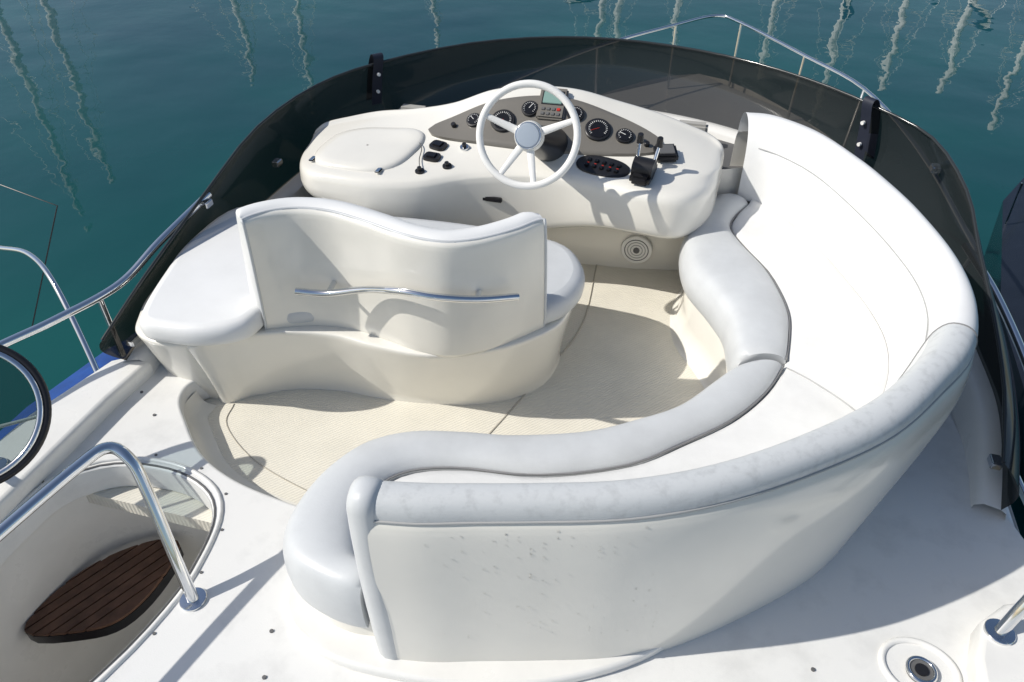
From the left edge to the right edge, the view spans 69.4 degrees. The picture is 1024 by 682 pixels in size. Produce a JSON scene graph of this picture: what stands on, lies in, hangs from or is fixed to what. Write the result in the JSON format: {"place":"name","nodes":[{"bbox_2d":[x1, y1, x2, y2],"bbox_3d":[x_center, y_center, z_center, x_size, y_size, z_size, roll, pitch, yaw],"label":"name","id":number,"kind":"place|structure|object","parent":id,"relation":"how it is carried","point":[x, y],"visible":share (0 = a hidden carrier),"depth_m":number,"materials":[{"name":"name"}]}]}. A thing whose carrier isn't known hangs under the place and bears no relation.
{"place":"outdoors","nodes":[
{"label":"outdoors","id":0,"kind":"place"},
{"bbox_2d":[0,0,1023,538],"bbox_3d":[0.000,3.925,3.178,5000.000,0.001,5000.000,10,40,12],"label":"water","id":1,"kind":"structure","parent":0,"point":[126,126],"depth_m":14.28,"materials":[{"name":"teal liquid"}]},
{"bbox_2d":[0,184,118,439],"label":"blue tender","id":2,"kind":"object","parent":1,"relation":"on","point":[98,362],"visible":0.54,"depth_m":5.39,"materials":[{"name":"silver metal"}]},
{"bbox_2d":[984,178,1023,480],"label":"moored motorboat","id":3,"kind":"object","parent":1,"relation":"on","point":[1004,258],"visible":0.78,"depth_m":7.39,"materials":[{"name":"black"}]},
{"bbox_2d":[1006,505,1019,532],"bbox_3d":[0.406,1.056,4.170,5.116,3.610,14.812,10,40,12],"label":"yacht hull","id":4,"kind":"object","parent":1,"relation":"on","point":[1010,515],"depth_m":4.13,"materials":[{"name":"white plastic"}]},
{"bbox_2d":[0,104,1023,681],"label":"flybridge deck","id":5,"kind":"structure","parent":4,"relation":"on","point":[930,552],"depth_m":2.66,"materials":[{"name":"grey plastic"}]},
{"bbox_2d":[0,344,51,483],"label":"steering wheel","id":6,"kind":"object","parent":5,"relation":"attached to","point":[27,454],"visible":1,"depth_m":2.38,"materials":[{"name":"mirror glass"},{"name":"black plastic"},{"name":"stainless steel"}]},
{"bbox_2d":[0,441,206,611],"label":"stair grab rail","id":7,"kind":"object","parent":5,"relation":"attached to","point":[193,598],"visible":1,"depth_m":2.11,"materials":[{"name":"silver metal"}]},
{"bbox_2d":[24,539,183,643],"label":"teak stair steps","id":8,"kind":"structure","parent":5,"relation":"attached to","point":[116,592],"depth_m":2.74,"materials":[{"name":"brown wood"}]},
{"bbox_2d":[0,192,211,346],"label":"side handrail","id":9,"kind":"object","parent":5,"relation":"attached to","point":[140,263],"visible":0.91,"depth_m":2.97,"materials":[{"name":"silver metal"}]},
{"bbox_2d":[135,197,584,404],"bbox_3d":[-0.617,-0.272,3.018,1.783,0.924,1.076,10,40,12],"label":"helm seat","id":10,"kind":"object","parent":5,"relation":"on","point":[268,296],"visible":1,"depth_m":2.76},
{"bbox_2d":[300,86,723,238],"bbox_3d":[-0.020,-0.871,3.573,2.000,0.632,0.907,10,40,12],"label":"helm console","id":11,"kind":"object","parent":5,"relation":"on","point":[639,170],"visible":0.9,"depth_m":3.40,"materials":[{"name":"white plastic"}]},
{"bbox_2d":[476,80,580,189],"bbox_3d":[0.111,-0.891,3.133,0.425,0.492,0.573,10,40,12],"label":"steering wheel","id":12,"kind":"object","parent":11,"relation":"attached to","point":[547,143],"visible":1,"depth_m":2.97,"materials":[{"name":"white plastic"}]},
{"bbox_2d":[99,36,1019,509],"bbox_3d":[0.323,-0.627,3.349,3.392,0.739,2.465,10,40,12],"label":"windscreen","id":13,"kind":"object","parent":5,"relation":"attached to","point":[915,164],"visible":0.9,"depth_m":3.75,"materials":[{"name":"grey plastic"}]},
{"bbox_2d":[283,112,977,681],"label":"curved sofa","id":14,"kind":"object","parent":5,"relation":"on","point":[825,324],"visible":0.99,"depth_m":2.07,"materials":[{"name":"white leather"}]},
{"bbox_2d":[878,637,962,681],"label":"filler cap","id":15,"kind":"object","parent":5,"relation":"on","point":[920,669],"visible":1,"depth_m":2.08,"materials":[{"name":"white plastic"},{"name":"stainless steel"},{"name":"black plastic"}]},
{"bbox_2d":[983,595,1023,645],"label":"aft grab rail","id":16,"kind":"object","parent":5,"relation":"attached to","point":[1000,632],"visible":1,"depth_m":2.06,"materials":[{"name":"silver metal"}]},
{"bbox_2d":[987,271,1023,503],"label":"side handrail","id":17,"kind":"object","parent":5,"relation":"on","point":[1011,326],"visible":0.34,"depth_m":2.83,"materials":[{"name":"silver metal"}]},
{"bbox_2d":[620,14,890,111],"bbox_3d":[1.730,-2.217,7.508,4.335,0.840,4.895,10,40,12],"label":"bow rail","id":18,"kind":"object","parent":4,"relation":"on","point":[838,72],"visible":0.41,"depth_m":8.48,"materials":[{"name":"silver metal"}]}
]}

